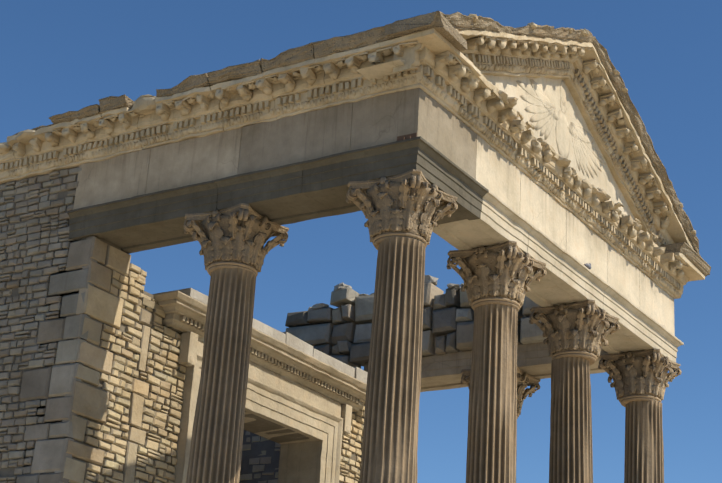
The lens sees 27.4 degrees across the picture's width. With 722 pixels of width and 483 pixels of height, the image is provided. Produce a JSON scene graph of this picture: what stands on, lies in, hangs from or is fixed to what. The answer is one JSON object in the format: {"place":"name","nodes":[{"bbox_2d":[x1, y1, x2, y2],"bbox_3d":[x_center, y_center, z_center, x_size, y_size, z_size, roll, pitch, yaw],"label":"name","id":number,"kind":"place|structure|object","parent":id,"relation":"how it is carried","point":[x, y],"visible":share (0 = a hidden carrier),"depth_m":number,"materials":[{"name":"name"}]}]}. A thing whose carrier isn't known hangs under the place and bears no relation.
{"place":"outdoors","nodes":[
{"label":"outdoors","id":0,"kind":"place"},
{"bbox_2d":[0,0,721,482],"label":"sky","id":1,"kind":"structure","parent":0,"point":[57,56],"materials":[{"name":"blue"}]},
{"bbox_2d":[461,366,539,414],"bbox_3d":[3.372,3.704,35.974,1.634,0.983,1.618,-10,-25,31],"label":"column cap","id":2,"kind":"object","parent":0,"point":[524,380],"visible":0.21,"depth_m":35.84,"materials":[{"name":"beige stone"}]},
{"label":"ground","id":3,"kind":"structure","parent":0,"visible":0},
{"bbox_3d":[-3.433,12.264,29.982,27.240,3.104,13.200,-10,-25,31],"label":"podium","id":4,"kind":"object","parent":3,"relation":"on","visible":0},
{"bbox_2d":[0,167,364,482],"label":"joint","id":5,"kind":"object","parent":4,"relation":"on","point":[258,424],"visible":0.1,"depth_m":29.78,"materials":[{"name":"concrete"}]},
{"bbox_2d":[0,167,99,482],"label":"flank wall","id":6,"kind":"structure","parent":5,"relation":"attached to","point":[48,455],"depth_m":28.73,"materials":[{"name":"beige stone"}]},
{"bbox_2d":[54,236,185,482],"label":"front wall","id":7,"kind":"structure","parent":5,"relation":"attached to","point":[105,302],"depth_m":28.93,"materials":[{"name":"beige stone"}]},
{"bbox_2d":[131,276,163,310],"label":"stone block","id":8,"kind":"structure","parent":5,"relation":"on","point":[149,303],"depth_m":29.89,"materials":[{"name":"beige stone"}]},
{"bbox_2d":[239,431,280,482],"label":"wall","id":9,"kind":"structure","parent":5,"relation":"attached to","point":[263,460],"depth_m":38.57,"materials":[{"name":"grey stone"}]},
{"bbox_2d":[339,403,364,482],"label":"front wall","id":10,"kind":"structure","parent":5,"relation":"attached to","point":[349,448],"depth_m":35.56,"materials":[{"name":"beige stone"}]},
{"bbox_2d":[186,261,257,482],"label":"column","id":11,"kind":"structure","parent":4,"relation":"on","point":[215,455],"depth_m":26.31,"materials":[{"name":"stone"}]},
{"bbox_2d":[183,203,288,271],"bbox_3d":[-2.349,0.076,27.560,1.620,0.981,1.626,-10,-25,31],"label":"column cap","id":12,"kind":"object","parent":11,"relation":"on","point":[242,232],"visible":0.83,"depth_m":27.13,"materials":[{"name":"beige stone"}]},
{"bbox_2d":[153,291,366,482],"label":"door frame","id":13,"kind":"object","parent":4,"relation":"on","point":[317,402],"visible":0.69,"depth_m":33.38,"materials":[{"name":"beige stone"}]},
{"bbox_2d":[152,288,367,383],"bbox_3d":[-2.194,2.311,33.440,1.519,0.338,7.198,-10,-25,31],"label":"cornice top","id":14,"kind":"object","parent":13,"relation":"on","point":[289,339],"visible":0.17,"depth_m":33.34,"materials":[{"name":"beige stone"}]},
{"bbox_2d":[360,232,426,482],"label":"column","id":15,"kind":"structure","parent":4,"relation":"on","point":[390,435],"depth_m":24.38,"materials":[{"name":"stone"}]},
{"bbox_2d":[346,169,457,244],"bbox_3d":[0.699,-0.444,25.713,1.628,0.984,1.620,-10,-25,31],"label":"column cap","id":16,"kind":"object","parent":15,"relation":"on","point":[411,201],"visible":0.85,"depth_m":25.30,"materials":[{"name":"beige stone"}]},
{"bbox_2d":[466,297,520,482],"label":"column","id":17,"kind":"structure","parent":4,"relation":"on","point":[492,435],"depth_m":27.41,"materials":[{"name":"stone"}]},
{"bbox_2d":[447,241,546,306],"bbox_3d":[2.604,0.764,28.521,1.618,0.983,1.620,-10,-25,31],"label":"column cap","id":18,"kind":"object","parent":17,"relation":"on","point":[504,270],"visible":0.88,"depth_m":28.09,"materials":[{"name":"beige stone"}]},
{"bbox_2d":[549,350,596,482],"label":"column","id":19,"kind":"structure","parent":4,"relation":"on","point":[571,456],"depth_m":30.40,"materials":[{"name":"stone"}]},
{"bbox_2d":[529,300,619,358],"bbox_3d":[4.512,1.971,31.321,1.616,0.984,1.624,-10,-25,31],"label":"column cap","id":20,"kind":"object","parent":19,"relation":"on","point":[578,326],"visible":0.92,"depth_m":30.89,"materials":[{"name":"beige stone"}]},
{"bbox_2d":[619,395,663,482],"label":"column","id":21,"kind":"structure","parent":4,"relation":"on","point":[644,455],"depth_m":33.32,"materials":[{"name":"stone"}]},
{"bbox_2d":[598,348,681,401],"bbox_3d":[6.425,3.181,34.125,1.624,0.980,1.619,-10,-25,31],"label":"column cap","id":22,"kind":"object","parent":21,"relation":"on","point":[644,372],"visible":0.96,"depth_m":33.71,"materials":[{"name":"beige stone"}]},
{"bbox_3d":[3.097,8.105,34.265,1.420,8.503,1.420,-10,-25,31],"label":"column","id":23,"kind":"object","parent":4,"relation":"on","visible":0},
{"bbox_2d":[67,136,683,391],"bbox_3d":[0.869,1.140,31.847,8.049,0.574,12.379,-10,-25,31],"label":"architrave","id":24,"kind":"object","parent":23,"relation":"on","point":[482,215],"visible":0.54,"depth_m":27.91,"materials":[{"name":"stone"}]},
{"bbox_2d":[69,133,416,210],"bbox_3d":[-2.433,-1.202,27.336,7.960,0.180,0.058,-10,-25,31],"label":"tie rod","id":25,"kind":"object","parent":24,"relation":"on","point":[407,136],"visible":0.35,"depth_m":25.41,"materials":[{"name":"beige stone"}]},
{"bbox_2d":[73,88,476,209],"bbox_3d":[-1.782,-1.265,28.319,7.879,1.078,2.133,-10,-25,31],"label":"frieze","id":26,"kind":"object","parent":24,"relation":"on","point":[361,124],"visible":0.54,"depth_m":27.02,"materials":[{"name":"stone"}]},
{"bbox_2d":[285,275,545,368],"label":"grey blocks","id":27,"kind":"structure","parent":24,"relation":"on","point":[342,333],"depth_m":37.69,"materials":[{"name":"grey stone"}]},
{"bbox_2d":[435,135,674,354],"bbox_3d":[1.411,0.757,33.009,7.870,1.066,9.916,-10,-25,31],"label":"frieze","id":28,"kind":"object","parent":24,"relation":"on","point":[510,185],"visible":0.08,"depth_m":30.29,"materials":[{"name":"stone"}]},
{"bbox_2d":[0,28,704,298],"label":"cornice","id":29,"kind":"structure","parent":28,"relation":"on","point":[426,49],"depth_m":28.80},
{"bbox_2d":[0,53,680,289],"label":"dentils","id":30,"kind":"object","parent":29,"relation":"attached to","point":[472,110],"visible":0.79,"depth_m":29.08,"materials":[{"name":"stone"}]},
{"bbox_2d":[8,63,678,294],"bbox_3d":[-0.116,-1.402,33.555,10.659,3.087,12.209,-10,-25,31],"label":"dentil molding","id":31,"kind":"object","parent":29,"relation":"attached to","point":[466,115],"visible":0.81,"depth_m":28.83,"materials":[{"name":"stone"}]},
{"bbox_2d":[0,14,695,253],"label":"broken stone","id":32,"kind":"object","parent":29,"relation":"on","point":[142,104],"visible":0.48,"depth_m":29.65,"materials":[{"name":"stone"}]},
{"bbox_2d":[12,36,687,278],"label":"modillions","id":33,"kind":"object","parent":29,"relation":"attached to","point":[352,63],"visible":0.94,"depth_m":28.75,"materials":[{"name":"stone"}]},
{"bbox_2d":[12,10,710,276],"bbox_3d":[0.630,-2.168,33.433,10.286,3.264,13.517,-10,-25,31],"label":"cornice sima","id":34,"kind":"object","parent":29,"relation":"on","point":[443,24],"visible":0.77,"depth_m":27.74,"materials":[{"name":"beige stone"}]},
{"bbox_2d":[356,59,634,219],"bbox_3d":[3.863,-2.204,31.253,0.880,2.938,13.200,-10,-25,31],"label":"tympanum","id":35,"kind":"object","parent":29,"relation":"attached to","point":[548,109],"visible":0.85,"depth_m":30.95,"materials":[{"name":"stone"}]},
{"bbox_2d":[584,263,590,268],"bbox_3d":[4.680,0.485,30.651,0.120,0.165,0.313,-10,-25,31],"label":"pigeon","id":36,"kind":"object","parent":24,"relation":"on","point":[588,265],"visible":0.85,"depth_m":30.61,"materials":[{"name":"grey"}]}
]}

